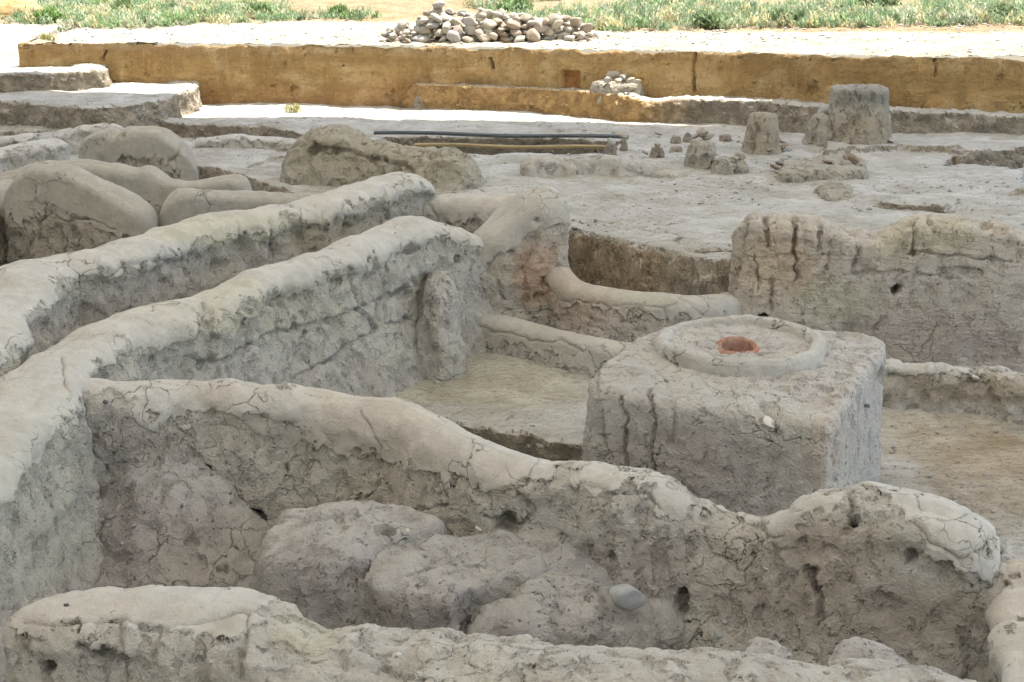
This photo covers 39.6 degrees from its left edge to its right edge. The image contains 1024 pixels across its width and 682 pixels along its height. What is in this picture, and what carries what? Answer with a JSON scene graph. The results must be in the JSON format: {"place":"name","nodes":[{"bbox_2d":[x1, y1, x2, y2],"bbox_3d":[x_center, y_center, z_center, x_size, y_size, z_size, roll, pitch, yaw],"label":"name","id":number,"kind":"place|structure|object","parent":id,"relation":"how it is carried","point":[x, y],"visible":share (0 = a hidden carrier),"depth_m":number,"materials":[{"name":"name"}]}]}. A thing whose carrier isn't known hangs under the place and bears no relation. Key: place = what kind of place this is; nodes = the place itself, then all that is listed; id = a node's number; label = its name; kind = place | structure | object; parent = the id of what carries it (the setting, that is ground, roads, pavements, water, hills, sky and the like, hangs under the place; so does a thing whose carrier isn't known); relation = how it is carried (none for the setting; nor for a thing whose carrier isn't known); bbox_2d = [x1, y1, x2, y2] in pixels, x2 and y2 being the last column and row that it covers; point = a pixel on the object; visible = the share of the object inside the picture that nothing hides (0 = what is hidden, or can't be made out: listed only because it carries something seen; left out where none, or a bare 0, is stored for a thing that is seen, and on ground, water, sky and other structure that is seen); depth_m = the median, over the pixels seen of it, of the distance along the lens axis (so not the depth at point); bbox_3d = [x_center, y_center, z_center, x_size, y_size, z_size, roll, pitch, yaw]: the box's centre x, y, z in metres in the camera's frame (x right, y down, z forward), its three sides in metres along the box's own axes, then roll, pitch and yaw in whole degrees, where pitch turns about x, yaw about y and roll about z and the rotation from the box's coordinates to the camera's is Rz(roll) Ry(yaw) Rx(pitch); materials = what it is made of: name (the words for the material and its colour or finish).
{"place":"outdoors","nodes":[
{"label":"outdoors","id":0,"kind":"place"},
{"bbox_2d":[0,0,1023,558],"bbox_3d":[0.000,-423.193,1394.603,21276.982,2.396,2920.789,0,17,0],"label":"excavated ground","id":1,"kind":"structure","parent":0,"point":[632,258],"depth_m":15.47,"materials":[{"name":"soil"}]},
{"bbox_2d":[0,178,13,265],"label":"mud wall","id":2,"kind":"structure","parent":1,"relation":"on","point":[5,184],"depth_m":14.23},
{"bbox_2d":[0,0,42,16],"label":"spoil heap","id":3,"kind":"object","parent":1,"relation":"on","point":[7,7],"visible":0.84,"depth_m":27.87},
{"bbox_2d":[0,138,69,173],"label":"mud wall","id":4,"kind":"structure","parent":1,"relation":"on","point":[16,156],"depth_m":17.98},
{"bbox_2d":[0,63,111,92],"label":"earth step","id":5,"kind":"object","parent":1,"relation":"on","point":[81,76],"visible":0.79,"depth_m":21.59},
{"bbox_2d":[0,123,123,153],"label":"mud wall","id":6,"kind":"structure","parent":1,"relation":"on","point":[72,138],"depth_m":19.10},
{"bbox_2d":[4,163,157,263],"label":"mud wall","id":7,"kind":"structure","parent":1,"relation":"on","point":[50,209],"depth_m":13.60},
{"bbox_2d":[0,80,201,128],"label":"earth step","id":8,"kind":"object","parent":1,"relation":"on","point":[179,100],"visible":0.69,"depth_m":20.21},
{"bbox_2d":[0,159,252,221],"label":"mud wall","id":9,"kind":"structure","parent":1,"relation":"on","point":[154,187],"depth_m":14.78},
{"bbox_2d":[79,126,199,180],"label":"mud wall","id":10,"kind":"structure","parent":1,"relation":"on","point":[168,152],"depth_m":16.61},
{"bbox_2d":[95,453,273,589],"bbox_3d":[-2.150,1.094,8.891,2.816,0.848,2.606,0,17,0],"label":"clay mound","id":11,"kind":"object","parent":1,"relation":"on","point":[198,515],"visible":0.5,"depth_m":8.44,"materials":[{"name":"soil"}]},
{"bbox_2d":[0,171,434,376],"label":"mud wall","id":12,"kind":"structure","parent":1,"relation":"on","point":[46,303],"depth_m":11.66,"materials":[{"name":"soil"}]},
{"bbox_2d":[158,188,314,226],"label":"mud wall","id":13,"kind":"structure","parent":1,"relation":"on","point":[180,204],"depth_m":13.54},
{"bbox_2d":[159,117,315,138],"bbox_3d":[-4.086,-2.727,20.353,4.101,0.878,1.410,3,17,10],"label":"earth step","id":14,"kind":"object","parent":1,"relation":"on","point":[181,128],"visible":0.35,"depth_m":20.36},
{"bbox_2d":[195,134,296,150],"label":"mud wall","id":15,"kind":"structure","parent":1,"relation":"on","point":[256,142],"depth_m":19.61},
{"bbox_2d":[0,216,493,681],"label":"mud wall","id":16,"kind":"structure","parent":1,"relation":"on","point":[341,315],"depth_m":10.10,"materials":[{"name":"soil"}]},
{"bbox_2d":[281,103,301,112],"bbox_3d":[-3.333,-3.529,21.562,0.331,0.229,0.242,-5,18,-15],"label":"weed sprig","id":17,"kind":"object","parent":1,"relation":"on","point":[296,108],"visible":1,"depth_m":21.55,"materials":[{"name":"yellow plant"}]},
{"bbox_2d":[255,500,446,629],"bbox_3d":[-0.902,1.331,8.068,1.118,0.723,0.761,0,17,0],"label":"clay mound","id":18,"kind":"object","parent":1,"relation":"on","point":[313,563],"visible":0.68,"depth_m":7.79,"materials":[{"name":"soil"}]},
{"bbox_2d":[279,124,484,191],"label":"ruined wall","id":19,"kind":"structure","parent":1,"relation":"on","point":[335,155],"depth_m":15.98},
{"bbox_2d":[415,271,466,383],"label":"clay buttress","id":20,"kind":"structure","parent":1,"relation":"on","point":[440,336],"depth_m":12.27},
{"bbox_2d":[357,529,546,633],"bbox_3d":[-0.341,1.445,7.888,1.154,0.616,0.791,0,17,0],"label":"clay mound","id":21,"kind":"object","parent":1,"relation":"on","point":[431,581],"visible":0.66,"depth_m":7.71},
{"bbox_2d":[422,193,514,233],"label":"mud wall","id":22,"kind":"structure","parent":1,"relation":"on","point":[471,213],"depth_m":14.00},
{"bbox_2d":[1,585,977,681],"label":"mud wall","id":23,"kind":"structure","parent":1,"relation":"on","point":[154,633],"depth_m":6.16,"materials":[{"name":"soil"}]},
{"bbox_2d":[744,636,792,659],"bbox_3d":[1.134,1.398,6.373,0.280,0.121,0.280,0,17,0],"label":"earth mound","id":24,"kind":"object","parent":23,"relation":"on","point":[757,645],"visible":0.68,"depth_m":6.34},
{"bbox_2d":[828,636,907,662],"bbox_3d":[1.588,1.407,6.326,0.377,0.131,0.298,5,18,16],"label":"earth mound","id":25,"kind":"object","parent":23,"relation":"on","point":[856,647],"visible":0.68,"depth_m":6.30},
{"bbox_2d":[402,132,600,154],"bbox_3d":[-0.174,-2.354,19.515,3.160,0.975,0.554,2,17,6],"label":"earth step","id":26,"kind":"object","parent":1,"relation":"on","point":[410,140],"visible":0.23,"depth_m":19.21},
{"bbox_2d":[374,131,628,138],"bbox_3d":[-0.152,-2.751,18.987,3.404,0.056,0.120,2,17,4],"label":"plank","id":27,"kind":"object","parent":1,"relation":"on","point":[496,135],"visible":0.96,"depth_m":18.95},
{"bbox_2d":[424,400,585,460],"bbox_3d":[0.085,1.119,11.308,2.449,1.009,0.759,9,19,28],"label":"earth step","id":28,"kind":"object","parent":1,"relation":"on","point":[546,437],"visible":0.23,"depth_m":11.06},
{"bbox_2d":[414,143,604,148],"bbox_3d":[0.010,-2.523,18.410,2.560,0.052,0.100,1,17,4],"label":"plank","id":29,"kind":"object","parent":1,"relation":"on","point":[509,146],"visible":0.94,"depth_m":18.38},
{"bbox_2d":[5,45,1023,553],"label":"clay crumbs","id":30,"kind":"object","parent":1,"relation":"on","point":[893,447],"visible":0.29,"depth_m":15.94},
{"bbox_2d":[18,27,1023,113],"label":"earth bank","id":31,"kind":"structure","parent":1,"relation":"on","point":[333,75],"depth_m":21.77,"materials":[{"name":"soil"}]},
{"bbox_2d":[473,185,570,325],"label":"mud wall","id":32,"kind":"structure","parent":1,"relation":"on","point":[524,236],"depth_m":13.04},
{"bbox_2d":[520,156,576,176],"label":"earth ridge","id":33,"kind":"structure","parent":1,"relation":"on","point":[537,166],"depth_m":16.49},
{"bbox_2d":[82,378,1017,681],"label":"mud wall","id":34,"kind":"structure","parent":1,"relation":"on","point":[910,576],"depth_m":7.80,"materials":[{"name":"soil"}]},
{"bbox_2d":[479,313,631,377],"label":"mud wall","id":35,"kind":"structure","parent":1,"relation":"on","point":[573,352],"depth_m":12.61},
{"bbox_2d":[501,540,614,587],"bbox_3d":[0.089,1.404,8.082,1.708,0.590,0.646,3,17,8],"label":"clay mound","id":36,"kind":"object","parent":1,"relation":"on","point":[568,559],"visible":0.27,"depth_m":7.88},
{"bbox_2d":[465,570,685,649],"bbox_3d":[0.358,1.546,7.766,1.340,0.506,0.647,0,17,0],"label":"clay mound","id":37,"kind":"object","parent":1,"relation":"on","point":[555,607],"visible":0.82,"depth_m":7.59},
{"bbox_2d":[609,584,645,609],"bbox_3d":[0.608,1.354,7.567,0.212,0.150,0.150,-3,20,-24],"label":"boulder","id":38,"kind":"object","parent":37,"relation":"on","point":[626,597],"visible":1,"depth_m":7.50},
{"bbox_2d":[603,144,616,155],"bbox_3d":[1.234,-2.349,17.878,0.224,0.271,0.223,0,17,0],"label":"earth stump","id":39,"kind":"object","parent":1,"relation":"on","point":[609,149],"visible":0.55,"depth_m":17.80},
{"bbox_2d":[619,139,627,150],"bbox_3d":[1.439,-2.479,18.323,0.156,0.262,0.133,0,17,0],"label":"earth stump","id":40,"kind":"object","parent":1,"relation":"on","point":[624,145],"visible":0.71,"depth_m":18.28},
{"bbox_2d":[568,154,687,177],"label":"earth ridge","id":41,"kind":"structure","parent":1,"relation":"on","point":[597,164],"depth_m":16.61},
{"bbox_2d":[544,266,740,342],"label":"mud wall","id":42,"kind":"structure","parent":1,"relation":"on","point":[577,305],"depth_m":12.63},
{"bbox_2d":[570,210,732,253],"bbox_3d":[1.203,-0.434,14.341,3.008,1.523,1.061,12,21,35],"label":"earth step","id":43,"kind":"object","parent":1,"relation":"on","point":[698,239],"visible":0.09,"depth_m":13.97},
{"bbox_2d":[649,146,664,157],"bbox_3d":[1.805,-2.312,17.793,0.230,0.249,0.232,0,17,0],"label":"earth stump","id":44,"kind":"object","parent":1,"relation":"on","point":[657,152],"visible":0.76,"depth_m":17.71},
{"bbox_2d":[670,136,680,143],"bbox_3d":[2.175,-2.638,18.929,0.194,0.204,0.203,0,17,0],"label":"earth stump","id":45,"kind":"object","parent":1,"relation":"on","point":[675,140],"visible":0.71,"depth_m":18.87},
{"bbox_2d":[682,132,691,142],"bbox_3d":[2.344,-2.680,19.023,0.161,0.233,0.155,0,17,0],"label":"earth stump","id":46,"kind":"object","parent":1,"relation":"on","point":[687,137],"visible":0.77,"depth_m":18.97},
{"bbox_2d":[684,139,715,168],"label":"earth pillar","id":47,"kind":"structure","parent":1,"relation":"on","point":[700,154],"depth_m":16.95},
{"bbox_2d":[400,82,1023,134],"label":"earth step","id":48,"kind":"object","parent":1,"relation":"on","point":[794,115],"visible":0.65,"depth_m":20.60,"materials":[{"name":"soil"}]},
{"bbox_2d":[590,79,644,102],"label":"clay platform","id":49,"kind":"structure","parent":48,"relation":"on","point":[612,86],"depth_m":21.02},
{"bbox_2d":[605,71,619,78],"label":"stone","id":50,"kind":"object","parent":49,"relation":"on","point":[613,74],"visible":0.85,"depth_m":21.19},
{"bbox_2d":[719,134,730,141],"bbox_3d":[2.852,-2.671,19.066,0.206,0.212,0.204,0,17,0],"label":"earth stump","id":51,"kind":"object","parent":1,"relation":"on","point":[725,137],"visible":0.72,"depth_m":18.98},
{"bbox_2d":[710,156,748,174],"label":"clay platform","id":52,"kind":"structure","parent":1,"relation":"on","point":[723,166],"depth_m":16.62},
{"bbox_2d":[582,314,885,515],"bbox_3d":[1.516,0.669,9.585,1.733,1.304,2.048,8,19,24],"label":"altar","id":53,"kind":"object","parent":1,"relation":"on","point":[690,405],"visible":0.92,"depth_m":8.87,"materials":[{"name":"soil"}]},
{"bbox_2d":[763,416,774,428],"bbox_3d":[1.529,0.483,8.456,0.085,0.028,0.097,21,36,-9],"label":"pottery sherd","id":54,"kind":"object","parent":53,"relation":"attached to","point":[767,420],"visible":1,"depth_m":8.44,"materials":[{"name":"beige"}]},
{"bbox_2d":[741,111,781,155],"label":"earth pillar","id":55,"kind":"structure","parent":1,"relation":"on","point":[761,136],"depth_m":17.95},
{"bbox_2d":[802,112,832,146],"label":"earth pillar","id":56,"kind":"structure","parent":1,"relation":"on","point":[818,130],"depth_m":18.49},
{"bbox_2d":[777,154,867,182],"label":"clay platform","id":57,"kind":"structure","parent":1,"relation":"on","point":[814,168],"depth_m":16.33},
{"bbox_2d":[847,153,859,163],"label":"stone","id":58,"kind":"object","parent":57,"relation":"on","point":[853,158],"visible":1,"depth_m":16.59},
{"bbox_2d":[813,180,856,201],"bbox_3d":[3.633,-1.636,15.806,0.528,0.207,0.916,0,17,0],"label":"earth mound","id":59,"kind":"object","parent":1,"relation":"on","point":[832,191],"visible":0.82,"depth_m":15.59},
{"bbox_2d":[827,84,891,144],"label":"earth pillar","id":60,"kind":"structure","parent":1,"relation":"on","point":[859,113],"depth_m":18.24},
{"bbox_2d":[728,210,1023,371],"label":"mud wall","id":61,"kind":"structure","parent":1,"relation":"on","point":[931,287],"depth_m":12.46,"materials":[{"name":"soil"}]},
{"bbox_2d":[876,195,961,212],"bbox_3d":[4.370,-1.233,15.196,1.306,0.554,0.635,12,21,34],"label":"earth step","id":62,"kind":"object","parent":1,"relation":"on","point":[915,203],"visible":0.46,"depth_m":15.03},
{"bbox_2d":[882,358,1023,424],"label":"mud wall","id":63,"kind":"structure","parent":1,"relation":"on","point":[996,392],"depth_m":11.39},
{"bbox_2d":[947,143,1023,168],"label":"earth step","id":64,"kind":"object","parent":1,"relation":"on","point":[1010,156],"visible":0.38,"depth_m":17.79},
{"bbox_2d":[982,559,1023,681],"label":"mud wall","id":65,"kind":"structure","parent":1,"relation":"on","point":[1004,615],"depth_m":6.56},
{"bbox_2d":[1009,187,1023,196],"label":"earth mound","id":66,"kind":"object","parent":1,"relation":"on","point":[1018,192],"visible":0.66,"depth_m":15.47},
{"bbox_2d":[28,0,1023,57],"bbox_3d":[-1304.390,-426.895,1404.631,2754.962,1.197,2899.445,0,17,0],"label":"field ground","id":67,"kind":"structure","parent":0,"point":[394,12],"depth_m":22.99,"materials":[{"name":"soil"}]},
{"bbox_2d":[39,32,56,39],"bbox_3d":[-7.452,-4.881,22.856,0.314,0.190,0.213,9,19,27],"label":"weed sprig","id":68,"kind":"object","parent":67,"relation":"on","point":[44,36],"visible":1,"depth_m":22.84,"materials":[{"name":"yellow plant"}]},
{"bbox_2d":[30,4,67,23],"bbox_3d":[-8.713,-6.148,26.758,0.620,0.400,0.638,12,21,34],"label":"weed bush","id":69,"kind":"object","parent":67,"relation":"on","point":[53,13],"visible":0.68,"depth_m":26.66,"materials":[{"name":"green plant"}]},
{"bbox_2d":[111,0,135,43],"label":"weed bush","id":70,"kind":"object","parent":67,"relation":"on","point":[117,3],"visible":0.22,"depth_m":28.04,"materials":[{"name":"green plant"}]},
{"bbox_2d":[246,1,273,14],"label":"weed bush","id":71,"kind":"object","parent":67,"relation":"on","point":[256,6],"visible":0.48,"depth_m":27.53,"materials":[{"name":"green plant"}]},
{"bbox_2d":[328,2,347,17],"bbox_3d":[-3.363,-6.396,27.532,0.478,0.338,0.416,0,17,0],"label":"weed bush","id":72,"kind":"object","parent":67,"relation":"on","point":[340,6],"visible":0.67,"depth_m":27.44,"materials":[{"name":"green plant"}]},
{"bbox_2d":[410,34,428,42],"bbox_3d":[-1.457,-4.779,22.532,0.303,0.159,0.230,-8,17,-32],"label":"stone","id":73,"kind":"object","parent":67,"relation":"on","point":[420,38],"visible":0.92,"depth_m":22.45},
{"bbox_2d":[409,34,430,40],"bbox_3d":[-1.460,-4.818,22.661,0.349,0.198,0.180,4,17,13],"label":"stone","id":74,"kind":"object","parent":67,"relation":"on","point":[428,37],"visible":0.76,"depth_m":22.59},
{"bbox_2d":[416,26,430,34],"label":"stone","id":75,"kind":"object","parent":74,"relation":"on","point":[422,30],"visible":1,"depth_m":22.49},
{"bbox_2d":[446,30,461,42],"bbox_3d":[-0.912,-4.823,22.484,0.238,0.187,0.361,18,26,14],"label":"stone","id":76,"kind":"object","parent":67,"relation":"on","point":[453,36],"visible":1,"depth_m":22.36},
{"bbox_2d":[453,25,463,34],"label":"stone","id":77,"kind":"object","parent":76,"relation":"on","point":[459,28],"visible":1,"depth_m":22.48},
{"bbox_2d":[461,36,474,42],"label":"stone","id":78,"kind":"object","parent":67,"relation":"on","point":[466,39],"visible":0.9,"depth_m":22.44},
{"bbox_2d":[470,35,478,41],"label":"stone","id":79,"kind":"object","parent":67,"relation":"on","point":[474,37],"visible":0.55,"depth_m":22.60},
{"bbox_2d":[464,25,476,34],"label":"stone","id":80,"kind":"object","parent":79,"relation":"on","point":[468,30],"visible":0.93,"depth_m":22.53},
{"bbox_2d":[462,17,477,25],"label":"stone","id":81,"kind":"object","parent":80,"relation":"on","point":[469,21],"visible":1,"depth_m":22.50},
{"bbox_2d":[477,34,489,41],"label":"stone","id":82,"kind":"object","parent":67,"relation":"on","point":[483,38],"visible":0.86,"depth_m":22.41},
{"bbox_2d":[484,32,497,39],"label":"stone","id":83,"kind":"object","parent":67,"relation":"on","point":[492,35],"visible":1,"depth_m":22.45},
{"bbox_2d":[0,0,1023,44],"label":"field weeds","id":84,"kind":"object","parent":67,"relation":"on","point":[620,15],"visible":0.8,"depth_m":26.26,"materials":[{"name":"green plant"}]},
{"bbox_2d":[498,0,533,12],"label":"weed bush","id":85,"kind":"object","parent":67,"relation":"on","point":[515,2],"visible":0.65,"depth_m":28.32,"materials":[{"name":"green plant"}]},
{"bbox_2d":[514,36,524,42],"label":"stone","id":86,"kind":"object","parent":67,"relation":"on","point":[517,39],"visible":0.92,"depth_m":22.42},
{"bbox_2d":[510,28,522,36],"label":"stone","id":87,"kind":"object","parent":86,"relation":"on","point":[517,32],"visible":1,"depth_m":22.52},
{"bbox_2d":[506,20,520,29],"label":"stone","id":88,"kind":"object","parent":87,"relation":"on","point":[513,24],"visible":1,"depth_m":22.46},
{"bbox_2d":[526,28,540,41],"bbox_3d":[0.337,-4.838,22.481,0.235,0.213,0.241,6,34,2],"label":"stone","id":89,"kind":"object","parent":67,"relation":"on","point":[532,34],"visible":1,"depth_m":22.41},
{"bbox_2d":[540,34,556,40],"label":"stone","id":90,"kind":"object","parent":67,"relation":"on","point":[545,37],"visible":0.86,"depth_m":22.67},
{"bbox_2d":[542,26,554,35],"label":"stone","id":91,"kind":"object","parent":90,"relation":"on","point":[549,32],"visible":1,"depth_m":22.62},
{"bbox_2d":[531,19,547,32],"bbox_3d":[0.435,-5.002,22.611,0.274,0.180,0.228,31,34,20],"label":"stone","id":92,"kind":"object","parent":91,"relation":"on","point":[539,26],"visible":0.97,"depth_m":22.54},
{"bbox_2d":[551,20,563,29],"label":"stone","id":93,"kind":"object","parent":91,"relation":"on","point":[556,24],"visible":1,"depth_m":22.55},
{"bbox_2d":[547,14,559,23],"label":"stone","id":94,"kind":"object","parent":93,"relation":"on","point":[552,18],"visible":1,"depth_m":22.62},
{"bbox_2d":[690,6,731,28],"bbox_3d":[3.409,-5.530,24.342,0.809,0.400,0.681,0,17,0],"label":"weed bush","id":95,"kind":"object","parent":67,"relation":"on","point":[713,19],"visible":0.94,"depth_m":24.21,"materials":[{"name":"green plant"}]},
{"bbox_2d":[767,4,809,23],"bbox_3d":[4.786,-5.639,24.649,0.832,0.429,0.614,-8,19,-24],"label":"weed bush","id":96,"kind":"object","parent":67,"relation":"on","point":[796,15],"visible":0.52,"depth_m":24.52,"materials":[{"name":"green plant"}]},
{"bbox_2d":[854,0,902,5],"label":"weed bush","id":97,"kind":"object","parent":67,"relation":"on","point":[892,2],"visible":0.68,"depth_m":28.59,"materials":[{"name":"green plant"}]},
{"bbox_2d":[983,0,1023,19],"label":"weed bush","id":98,"kind":"object","parent":67,"relation":"on","point":[1000,6],"visible":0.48,"depth_m":24.82,"materials":[{"name":"green plant"}]},
{"bbox_2d":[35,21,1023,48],"bbox_3d":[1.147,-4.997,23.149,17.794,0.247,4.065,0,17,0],"label":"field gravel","id":99,"kind":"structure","parent":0,"point":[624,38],"depth_m":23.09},
{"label":"stone","id":100,"kind":"object","parent":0,"visible":0},
{"bbox_2d":[433,28,443,35],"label":"stone","id":101,"kind":"object","parent":100,"relation":"on","point":[436,30],"visible":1,"depth_m":22.55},
{"bbox_2d":[423,21,439,28],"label":"stone","id":102,"kind":"object","parent":101,"relation":"on","point":[432,25],"visible":1,"depth_m":22.50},
{"bbox_2d":[430,13,442,22],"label":"stone","id":103,"kind":"object","parent":102,"relation":"on","point":[435,17],"visible":1,"depth_m":22.52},
{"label":"stone","id":104,"kind":"object","parent":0,"visible":0},
{"bbox_2d":[442,21,450,33],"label":"stone","id":105,"kind":"object","parent":104,"relation":"on","point":[446,26],"visible":1,"depth_m":22.45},
{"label":"stone","id":106,"kind":"object","parent":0,"visible":0},
{"bbox_2d":[580,23,592,32],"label":"stone","id":107,"kind":"object","parent":106,"relation":"on","point":[586,27],"visible":0.88,"depth_m":22.84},
{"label":"stone","id":108,"kind":"object","parent":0,"visible":0},
{"bbox_2d":[476,9,492,18],"bbox_3d":[-0.440,-5.253,22.944,0.322,0.207,0.198,-14,22,-38],"label":"stone","id":109,"kind":"object","parent":108,"relation":"on","point":[489,14],"visible":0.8,"depth_m":22.87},
{"label":"stone","id":110,"kind":"object","parent":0,"visible":0},
{"bbox_2d":[570,17,581,25],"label":"stone","id":111,"kind":"object","parent":110,"relation":"on","point":[576,21],"visible":1,"depth_m":22.71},
{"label":"stone","id":112,"kind":"object","parent":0,"visible":0},
{"bbox_2d":[439,11,452,21],"bbox_3d":[-1.064,-5.158,22.691,0.294,0.150,0.216,33,16,35],"label":"stone","id":113,"kind":"object","parent":112,"relation":"on","point":[445,17],"visible":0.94,"depth_m":22.62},
{"bbox_2d":[429,6,444,14],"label":"stone","id":114,"kind":"object","parent":113,"relation":"on","point":[436,11],"visible":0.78,"depth_m":22.75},
{"bbox_2d":[432,0,444,8],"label":"stone","id":115,"kind":"object","parent":114,"relation":"on","point":[439,4],"visible":1,"depth_m":22.64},
{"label":"stone","id":116,"kind":"object","parent":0,"visible":0},
{"bbox_2d":[480,19,496,29],"bbox_3d":[-0.383,-5.021,22.560,0.240,0.178,0.285,-6,19,37],"label":"stone","id":117,"kind":"object","parent":116,"relation":"on","point":[488,24],"visible":1,"depth_m":22.47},
{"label":"stone","id":118,"kind":"object","parent":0,"visible":0},
{"bbox_2d":[519,13,531,21],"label":"stone","id":119,"kind":"object","parent":118,"relation":"on","point":[525,17],"visible":1,"depth_m":22.66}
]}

